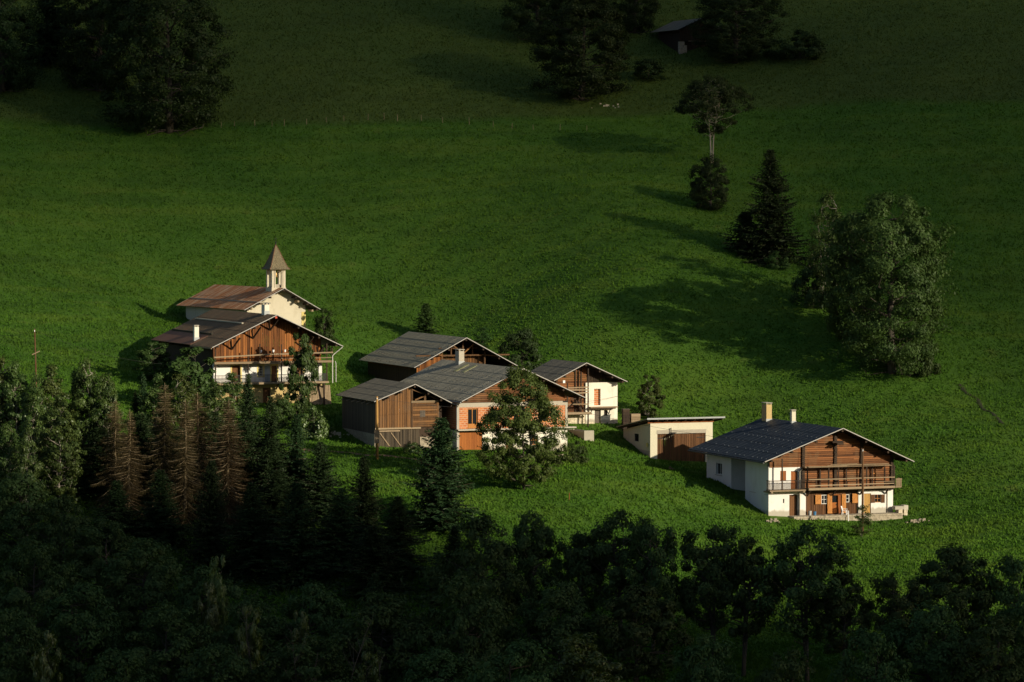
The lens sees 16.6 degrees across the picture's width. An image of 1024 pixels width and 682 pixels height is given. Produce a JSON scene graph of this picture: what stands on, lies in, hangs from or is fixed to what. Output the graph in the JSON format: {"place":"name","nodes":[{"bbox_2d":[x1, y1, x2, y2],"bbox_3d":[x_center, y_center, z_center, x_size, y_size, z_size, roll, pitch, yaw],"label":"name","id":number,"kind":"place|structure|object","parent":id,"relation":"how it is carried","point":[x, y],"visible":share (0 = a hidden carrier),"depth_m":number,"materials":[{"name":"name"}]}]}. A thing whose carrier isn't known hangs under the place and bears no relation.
{"place":"outdoors","nodes":[
{"label":"outdoors","id":0,"kind":"place"},
{"bbox_2d":[0,0,1023,681],"bbox_3d":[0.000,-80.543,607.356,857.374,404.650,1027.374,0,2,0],"label":"hillside","id":1,"kind":"structure","parent":0,"point":[448,64],"depth_m":515.27,"materials":[{"name":"green plant"}]},
{"bbox_2d":[0,420,28,518],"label":"aspen tree","id":2,"kind":"object","parent":1,"relation":"on","point":[12,456],"visible":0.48,"depth_m":388.01,"materials":[{"name":"green plant"}]},
{"bbox_2d":[0,360,32,473],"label":"aspen tree","id":3,"kind":"object","parent":1,"relation":"on","point":[15,374],"visible":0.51,"depth_m":402.08,"materials":[{"name":"green plant"}]},
{"bbox_2d":[0,0,47,93],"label":"broadleaf tree","id":4,"kind":"object","parent":1,"relation":"on","point":[22,26],"visible":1,"depth_m":564.69,"materials":[{"name":"green plant"}]},
{"bbox_2d":[0,606,56,681],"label":"broadleaf tree","id":5,"kind":"object","parent":1,"relation":"on","point":[23,647],"visible":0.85,"depth_m":335.93,"materials":[{"name":"green plant"}]},
{"bbox_2d":[14,425,46,535],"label":"aspen tree","id":6,"kind":"object","parent":1,"relation":"on","point":[24,452],"visible":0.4,"depth_m":385.65,"materials":[{"name":"green plant"}]},
{"bbox_2d":[0,470,63,578],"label":"broadleaf tree","id":7,"kind":"object","parent":1,"relation":"on","point":[13,522],"visible":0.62,"depth_m":372.87,"materials":[{"name":"green plant"}]},
{"bbox_2d":[16,371,58,481],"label":"aspen tree","id":8,"kind":"object","parent":1,"relation":"on","point":[32,395],"visible":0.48,"depth_m":396.98,"materials":[{"name":"green plant"}]},
{"bbox_2d":[0,535,82,671],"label":"broadleaf tree","id":9,"kind":"object","parent":1,"relation":"on","point":[18,595],"visible":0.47,"depth_m":352.44,"materials":[{"name":"green plant"}]},
{"bbox_2d":[30,630,62,681],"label":"broadleaf tree","id":10,"kind":"object","parent":1,"relation":"on","point":[45,671],"visible":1,"depth_m":332.82,"materials":[{"name":"green plant"}]},
{"bbox_2d":[26,364,80,480],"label":"aspen tree","id":11,"kind":"object","parent":1,"relation":"on","point":[49,387],"visible":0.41,"depth_m":400.14,"materials":[{"name":"green plant"}]},
{"bbox_2d":[16,494,97,597],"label":"broadleaf tree","id":12,"kind":"object","parent":1,"relation":"on","point":[64,505],"visible":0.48,"depth_m":367.56,"materials":[{"name":"green plant"}]},
{"bbox_2d":[30,394,86,511],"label":"aspen tree","id":13,"kind":"object","parent":1,"relation":"on","point":[48,453],"visible":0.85,"depth_m":390.80,"materials":[{"name":"green plant"}]},
{"bbox_2d":[13,580,130,681],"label":"broadleaf tree","id":14,"kind":"object","parent":1,"relation":"on","point":[72,667],"visible":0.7,"depth_m":341.69,"materials":[{"name":"green plant"}]},
{"bbox_2d":[64,356,111,478],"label":"aspen tree","id":15,"kind":"object","parent":1,"relation":"on","point":[89,403],"visible":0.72,"depth_m":400.73,"materials":[{"name":"green plant"}]},
{"bbox_2d":[51,515,144,621],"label":"broadleaf tree","id":16,"kind":"object","parent":1,"relation":"on","point":[90,570],"visible":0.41,"depth_m":364.07,"materials":[{"name":"green plant"}]},
{"bbox_2d":[52,0,145,91],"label":"broadleaf tree","id":17,"kind":"object","parent":1,"relation":"on","point":[81,53],"visible":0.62,"depth_m":564.29,"materials":[{"name":"green plant"}]},
{"bbox_2d":[62,427,135,498],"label":"spruce tree","id":18,"kind":"object","parent":1,"relation":"on","point":[91,465],"visible":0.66,"depth_m":397.61,"materials":[{"name":"green plant"}]},
{"bbox_2d":[89,372,128,477],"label":"aspen tree","id":19,"kind":"object","parent":1,"relation":"on","point":[107,388],"visible":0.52,"depth_m":399.35,"materials":[{"name":"green plant"}]},
{"bbox_2d":[88,402,138,510],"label":"dead spruce","id":20,"kind":"object","parent":1,"relation":"on","point":[115,424],"visible":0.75,"depth_m":393.25,"materials":[{"name":"brown plant"}]},
{"bbox_2d":[86,479,146,545],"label":"spruce tree","id":21,"kind":"object","parent":1,"relation":"on","point":[117,511],"visible":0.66,"depth_m":384.49,"materials":[{"name":"green plant"}]},
{"bbox_2d":[85,647,160,681],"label":"broadleaf tree","id":22,"kind":"object","parent":1,"relation":"on","point":[127,671],"visible":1,"depth_m":326.36,"materials":[{"name":"green plant"}]},
{"bbox_2d":[105,411,151,521],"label":"dead spruce","id":23,"kind":"object","parent":1,"relation":"on","point":[127,466],"visible":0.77,"depth_m":390.71,"materials":[{"name":"brown plant"}]},
{"bbox_2d":[119,413,161,497],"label":"spruce tree","id":24,"kind":"object","parent":1,"relation":"on","point":[142,431],"visible":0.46,"depth_m":398.14,"materials":[{"name":"green plant"}]},
{"bbox_2d":[93,538,198,648],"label":"broadleaf tree","id":25,"kind":"object","parent":1,"relation":"on","point":[155,579],"visible":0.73,"depth_m":355.61,"materials":[{"name":"green plant"}]},
{"bbox_2d":[132,342,171,382],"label":"shrub","id":26,"kind":"object","parent":1,"relation":"on","point":[145,356],"visible":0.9,"depth_m":441.93,"materials":[{"name":"green plant"}]},
{"bbox_2d":[130,372,175,450],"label":"aspen tree","id":27,"kind":"object","parent":1,"relation":"on","point":[151,394],"visible":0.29,"depth_m":403.91,"materials":[{"name":"green plant"}]},
{"bbox_2d":[136,385,182,523],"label":"dead spruce","id":28,"kind":"object","parent":1,"relation":"on","point":[164,445],"visible":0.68,"depth_m":392.45,"materials":[{"name":"brown plant"}]},
{"bbox_2d":[125,470,200,549],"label":"spruce tree","id":29,"kind":"object","parent":1,"relation":"on","point":[157,521],"visible":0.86,"depth_m":384.35,"materials":[{"name":"green plant"}]},
{"bbox_2d":[90,0,237,135],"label":"broadleaf tree","id":30,"kind":"object","parent":1,"relation":"on","point":[160,94],"visible":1,"depth_m":547.11,"materials":[{"name":"green plant"}]},
{"bbox_2d":[123,600,216,681],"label":"broadleaf tree","id":31,"kind":"object","parent":1,"relation":"on","point":[178,640],"visible":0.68,"depth_m":338.01,"materials":[{"name":"green plant"}]},
{"bbox_2d":[162,371,207,468],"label":"aspen tree","id":32,"kind":"object","parent":1,"relation":"on","point":[185,387],"visible":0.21,"depth_m":402.10,"materials":[{"name":"green plant"}]},
{"bbox_2d":[166,402,205,525],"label":"dead spruce","id":33,"kind":"object","parent":1,"relation":"on","point":[184,488],"visible":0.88,"depth_m":389.65,"materials":[{"name":"brown plant"}]},
{"bbox_2d":[162,346,221,409],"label":"shrub","id":34,"kind":"object","parent":1,"relation":"on","point":[191,371],"visible":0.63,"depth_m":426.36,"materials":[{"name":"green plant"}]},
{"bbox_2d":[168,392,221,525],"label":"dead spruce","id":35,"kind":"object","parent":1,"relation":"on","point":[197,420],"visible":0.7,"depth_m":391.63,"materials":[{"name":"brown plant"}]},
{"bbox_2d":[190,580,223,675],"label":"broadleaf tree","id":36,"kind":"object","parent":1,"relation":"on","point":[212,612],"visible":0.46,"depth_m":345.10,"materials":[{"name":"green plant"}]},
{"bbox_2d":[166,564,249,646],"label":"broadleaf tree","id":37,"kind":"object","parent":1,"relation":"on","point":[191,598],"visible":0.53,"depth_m":349.71,"materials":[{"name":"green plant"}]},
{"bbox_2d":[179,460,237,575],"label":"spruce tree","id":38,"kind":"object","parent":1,"relation":"on","point":[209,528],"visible":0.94,"depth_m":377.36,"materials":[{"name":"green plant"}]},
{"bbox_2d":[195,401,251,540],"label":"dead spruce","id":39,"kind":"object","parent":1,"relation":"on","point":[229,456],"visible":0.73,"depth_m":388.64,"materials":[{"name":"brown plant"}]},
{"bbox_2d":[216,421,266,502],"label":"spruce tree","id":40,"kind":"object","parent":1,"relation":"on","point":[246,434],"visible":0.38,"depth_m":396.04,"materials":[{"name":"green plant"}]},
{"bbox_2d":[151,303,342,404],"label":"farmhouse","id":41,"kind":"object","parent":1,"relation":"on","point":[238,343],"visible":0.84,"depth_m":435.56,"materials":[{"name":"brown wood"}]},
{"bbox_2d":[176,238,319,327],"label":"chapel","id":42,"kind":"structure","parent":1,"relation":"on","point":[281,300],"depth_m":469.56,"materials":[{"name":"paint"}]},
{"bbox_2d":[231,374,266,458],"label":"spruce tree","id":43,"kind":"object","parent":1,"relation":"on","point":[248,396],"visible":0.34,"depth_m":404.23,"materials":[{"name":"green plant"}]},
{"bbox_2d":[234,604,267,681],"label":"broadleaf tree","id":44,"kind":"object","parent":1,"relation":"on","point":[254,640],"visible":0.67,"depth_m":337.24,"materials":[{"name":"green plant"}]},
{"bbox_2d":[202,595,300,681],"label":"broadleaf tree","id":45,"kind":"object","parent":1,"relation":"on","point":[265,624],"visible":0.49,"depth_m":339.97,"materials":[{"name":"green plant"}]},
{"bbox_2d":[251,394,290,476],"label":"spruce tree","id":46,"kind":"object","parent":1,"relation":"on","point":[270,421],"visible":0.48,"depth_m":398.13,"materials":[{"name":"green plant"}]},
{"bbox_2d":[237,437,306,521],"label":"spruce tree","id":47,"kind":"object","parent":1,"relation":"on","point":[272,461],"visible":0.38,"depth_m":391.11,"materials":[{"name":"green plant"}]},
{"bbox_2d":[236,469,312,552],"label":"spruce tree","id":48,"kind":"object","parent":1,"relation":"on","point":[273,493],"visible":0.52,"depth_m":383.10,"materials":[{"name":"green plant"}]},
{"bbox_2d":[0,439,555,681],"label":"undergrowth","id":49,"kind":"object","parent":1,"relation":"on","point":[338,583],"visible":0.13,"depth_m":369.61,"materials":[{"name":"green plant"}]},
{"bbox_2d":[249,481,340,588],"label":"spruce tree","id":50,"kind":"object","parent":1,"relation":"on","point":[297,559],"visible":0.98,"depth_m":371.41,"materials":[{"name":"green plant"}]},
{"bbox_2d":[281,412,312,497],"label":"spruce tree","id":51,"kind":"object","parent":1,"relation":"on","point":[297,460],"visible":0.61,"depth_m":394.06,"materials":[{"name":"green plant"}]},
{"bbox_2d":[278,332,319,413],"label":"climbing tree","id":52,"kind":"object","parent":1,"relation":"on","point":[302,361],"visible":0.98,"depth_m":429.65,"materials":[{"name":"plant"}]},
{"bbox_2d":[273,579,350,666],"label":"broadleaf tree","id":53,"kind":"object","parent":1,"relation":"on","point":[320,615],"visible":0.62,"depth_m":341.94,"materials":[{"name":"green plant"}]},
{"bbox_2d":[293,405,334,439],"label":"shrub","id":54,"kind":"object","parent":1,"relation":"on","point":[323,430],"visible":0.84,"depth_m":421.07,"materials":[{"name":"green plant"}]},
{"bbox_2d":[292,442,349,520],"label":"spruce tree","id":55,"kind":"object","parent":1,"relation":"on","point":[319,483],"visible":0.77,"depth_m":390.34,"materials":[{"name":"green plant"}]},
{"bbox_2d":[307,488,370,575],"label":"spruce tree","id":56,"kind":"object","parent":1,"relation":"on","point":[341,525],"visible":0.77,"depth_m":374.52,"materials":[{"name":"green plant"}]},
{"bbox_2d":[346,456,389,542],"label":"spruce tree","id":57,"kind":"object","parent":1,"relation":"on","point":[367,506],"visible":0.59,"depth_m":379.56,"materials":[{"name":"green plant"}]},
{"bbox_2d":[327,591,455,681],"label":"broadleaf tree","id":58,"kind":"object","parent":1,"relation":"on","point":[395,641],"visible":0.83,"depth_m":334.15,"materials":[{"name":"green plant"}]},
{"bbox_2d":[336,378,455,447],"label":"shed","id":59,"kind":"structure","parent":1,"relation":"on","point":[403,423],"depth_m":418.63,"materials":[{"name":"wood"}]},
{"bbox_2d":[359,495,434,577],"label":"spruce tree","id":60,"kind":"object","parent":1,"relation":"on","point":[395,530],"visible":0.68,"depth_m":372.44,"materials":[{"name":"green plant"}]},
{"bbox_2d":[393,646,473,681],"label":"broadleaf tree","id":61,"kind":"object","parent":1,"relation":"on","point":[421,669],"visible":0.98,"depth_m":326.31,"materials":[{"name":"green plant"}]},
{"bbox_2d":[386,416,486,531],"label":"spruce tree","id":62,"kind":"object","parent":1,"relation":"on","point":[441,481],"visible":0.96,"depth_m":383.84,"materials":[{"name":"green plant"}]},
{"bbox_2d":[359,331,517,398],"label":"barn","id":63,"kind":"structure","parent":1,"relation":"on","point":[404,356],"depth_m":456.88,"materials":[{"name":"metal"}]},
{"bbox_2d":[409,569,513,681],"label":"broadleaf tree","id":64,"kind":"object","parent":1,"relation":"on","point":[478,611],"visible":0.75,"depth_m":331.63,"materials":[{"name":"green plant"}]},
{"bbox_2d":[422,512,530,656],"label":"broadleaf tree","id":65,"kind":"object","parent":1,"relation":"on","point":[493,552],"visible":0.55,"depth_m":348.07,"materials":[{"name":"green plant"}]},
{"bbox_2d":[400,349,586,450],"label":"brick house","id":66,"kind":"structure","parent":1,"relation":"on","point":[461,380],"depth_m":423.03,"materials":[{"name":"ceramic"}]},
{"bbox_2d":[462,638,563,681],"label":"broadleaf tree","id":67,"kind":"object","parent":1,"relation":"on","point":[523,653],"visible":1,"depth_m":314.81,"materials":[{"name":"green plant"}]},
{"bbox_2d":[496,327,545,369],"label":"broadleaf tree","id":68,"kind":"object","parent":1,"relation":"on","point":[527,344],"visible":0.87,"depth_m":463.21,"materials":[{"name":"green plant"}]},
{"bbox_2d":[474,364,573,489],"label":"tree","id":69,"kind":"object","parent":1,"relation":"on","point":[539,402],"visible":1,"depth_m":395.96,"materials":[{"name":"green plant"}]},
{"bbox_2d":[502,508,567,636],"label":"broadleaf tree","id":70,"kind":"object","parent":1,"relation":"on","point":[534,552],"visible":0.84,"depth_m":350.94,"materials":[{"name":"green plant"}]},
{"bbox_2d":[496,0,581,39],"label":"broadleaf tree","id":71,"kind":"object","parent":1,"relation":"on","point":[519,16],"visible":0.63,"depth_m":587.84,"materials":[{"name":"green plant"}]},
{"bbox_2d":[497,579,608,681],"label":"broadleaf tree","id":72,"kind":"object","parent":1,"relation":"on","point":[556,600],"visible":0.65,"depth_m":334.38,"materials":[{"name":"green plant"}]},
{"bbox_2d":[521,0,632,101],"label":"broadleaf tree","id":73,"kind":"object","parent":1,"relation":"on","point":[580,73],"visible":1,"depth_m":558.90,"materials":[{"name":"green plant"}]},
{"bbox_2d":[547,531,606,626],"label":"broadleaf tree","id":74,"kind":"object","parent":1,"relation":"on","point":[580,539],"visible":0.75,"depth_m":350.58,"materials":[{"name":"green plant"}]},
{"bbox_2d":[531,359,627,426],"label":"chalet","id":75,"kind":"object","parent":1,"relation":"on","point":[591,387],"visible":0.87,"depth_m":441.02,"materials":[{"name":"white paint"}]},
{"bbox_2d":[541,632,622,681],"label":"broadleaf tree","id":76,"kind":"object","parent":1,"relation":"on","point":[572,664],"visible":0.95,"depth_m":317.45,"materials":[{"name":"green plant"}]},
{"bbox_2d":[575,509,664,650],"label":"broadleaf tree","id":77,"kind":"object","parent":1,"relation":"on","point":[606,552],"visible":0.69,"depth_m":348.75,"materials":[{"name":"green plant"}]},
{"bbox_2d":[606,0,660,35],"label":"broadleaf tree","id":78,"kind":"object","parent":1,"relation":"on","point":[632,9],"visible":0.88,"depth_m":591.87,"materials":[{"name":"green plant"}]},
{"bbox_2d":[588,582,694,681],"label":"broadleaf tree","id":79,"kind":"object","parent":1,"relation":"on","point":[656,621],"visible":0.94,"depth_m":331.73,"materials":[{"name":"green plant"}]},
{"bbox_2d":[618,516,681,649],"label":"broadleaf tree","id":80,"kind":"object","parent":1,"relation":"on","point":[657,579],"visible":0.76,"depth_m":343.71,"materials":[{"name":"green plant"}]},
{"bbox_2d":[636,374,665,417],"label":"broadleaf tree","id":81,"kind":"object","parent":1,"relation":"on","point":[645,388],"visible":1,"depth_m":445.06,"materials":[{"name":"green plant"}]},
{"bbox_2d":[616,416,724,461],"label":"garage","id":82,"kind":"structure","parent":1,"relation":"on","point":[643,438],"depth_m":430.45,"materials":[{"name":"paint"}]},
{"bbox_2d":[657,433,704,461],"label":"garage door","id":83,"kind":"structure","parent":82,"relation":"in","point":[694,439],"depth_m":430.37,"materials":[{"name":"brown wood"}]},
{"bbox_2d":[650,18,718,53],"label":"hut","id":84,"kind":"object","parent":1,"relation":"on","point":[673,34],"visible":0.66,"depth_m":585.89,"materials":[{"name":"wood"}]},
{"bbox_2d":[666,633,744,681],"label":"broadleaf tree","id":85,"kind":"object","parent":1,"relation":"on","point":[692,655],"visible":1,"depth_m":318.81,"materials":[{"name":"green plant"}]},
{"bbox_2d":[687,153,729,209],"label":"bush","id":86,"kind":"object","parent":1,"relation":"on","point":[698,185],"visible":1,"depth_m":507.12,"materials":[{"name":"green plant"}]},
{"bbox_2d":[675,520,750,665],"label":"broadleaf tree","id":87,"kind":"object","parent":1,"relation":"on","point":[689,591],"visible":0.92,"depth_m":343.74,"materials":[{"name":"green plant"}]},
{"bbox_2d":[673,74,757,162],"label":"broadleaf tree","id":88,"kind":"object","parent":1,"relation":"on","point":[714,102],"visible":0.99,"depth_m":527.04,"materials":[{"name":"green plant"}]},
{"bbox_2d":[686,0,790,63],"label":"broadleaf tree","id":89,"kind":"object","parent":1,"relation":"on","point":[715,44],"visible":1,"depth_m":576.41,"materials":[{"name":"plant"}]},
{"bbox_2d":[704,533,783,676],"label":"broadleaf tree","id":90,"kind":"object","parent":1,"relation":"on","point":[735,571],"visible":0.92,"depth_m":342.31,"materials":[{"name":"green plant"}]},
{"bbox_2d":[733,149,812,267],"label":"spruce tree","id":91,"kind":"object","parent":1,"relation":"on","point":[771,236],"visible":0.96,"depth_m":486.65,"materials":[{"name":"green plant"}]},
{"bbox_2d":[770,29,827,59],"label":"bush","id":92,"kind":"object","parent":1,"relation":"on","point":[815,47],"visible":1,"depth_m":573.40,"materials":[{"name":"green plant"}]},
{"bbox_2d":[688,402,913,520],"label":"farmhouse","id":93,"kind":"object","parent":1,"relation":"on","point":[823,481],"visible":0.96,"depth_m":404.28,"materials":[{"name":"wood"}]},
{"bbox_2d":[753,522,856,681],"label":"broadleaf tree","id":94,"kind":"object","parent":1,"relation":"on","point":[815,575],"visible":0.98,"depth_m":339.77,"materials":[{"name":"green plant"}]},
{"bbox_2d":[788,263,831,308],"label":"bush","id":95,"kind":"object","parent":1,"relation":"on","point":[806,274],"visible":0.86,"depth_m":468.49,"materials":[{"name":"green plant"}]},
{"bbox_2d":[790,189,849,304],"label":"broadleaf tree","id":96,"kind":"object","parent":1,"relation":"on","point":[818,251],"visible":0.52,"depth_m":467.44,"materials":[{"name":"green plant"}]},
{"bbox_2d":[803,569,873,681],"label":"broadleaf tree","id":97,"kind":"object","parent":1,"relation":"on","point":[844,612],"visible":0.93,"depth_m":339.54,"materials":[{"name":"green plant"}]},
{"bbox_2d":[812,211,884,339],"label":"broadleaf tree","id":98,"kind":"object","parent":1,"relation":"on","point":[839,263],"visible":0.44,"depth_m":455.52,"materials":[{"name":"green plant"}]},
{"bbox_2d":[827,628,912,681],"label":"broadleaf tree","id":99,"kind":"object","parent":1,"relation":"on","point":[869,643],"visible":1,"depth_m":320.69,"materials":[{"name":"green plant"}]},
{"bbox_2d":[820,189,957,376],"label":"broadleaf tree","id":100,"kind":"object","parent":1,"relation":"on","point":[918,308],"visible":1,"depth_m":446.88,"materials":[{"name":"green plant"}]},
{"bbox_2d":[863,571,925,678],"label":"broadleaf tree","id":101,"kind":"object","parent":1,"relation":"on","point":[898,603],"visible":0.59,"depth_m":338.28,"materials":[{"name":"green plant"}]},
{"bbox_2d":[854,600,978,681],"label":"broadleaf tree","id":102,"kind":"object","parent":1,"relation":"on","point":[931,662],"visible":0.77,"depth_m":327.18,"materials":[{"name":"green plant"}]},
{"bbox_2d":[908,543,1004,681],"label":"broadleaf tree","id":103,"kind":"object","parent":1,"relation":"on","point":[959,565],"visible":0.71,"depth_m":339.04,"materials":[{"name":"green plant"}]},
{"bbox_2d":[967,554,1023,671],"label":"broadleaf tree","id":104,"kind":"object","parent":1,"relation":"on","point":[1010,567],"visible":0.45,"depth_m":338.38,"materials":[{"name":"green plant"}]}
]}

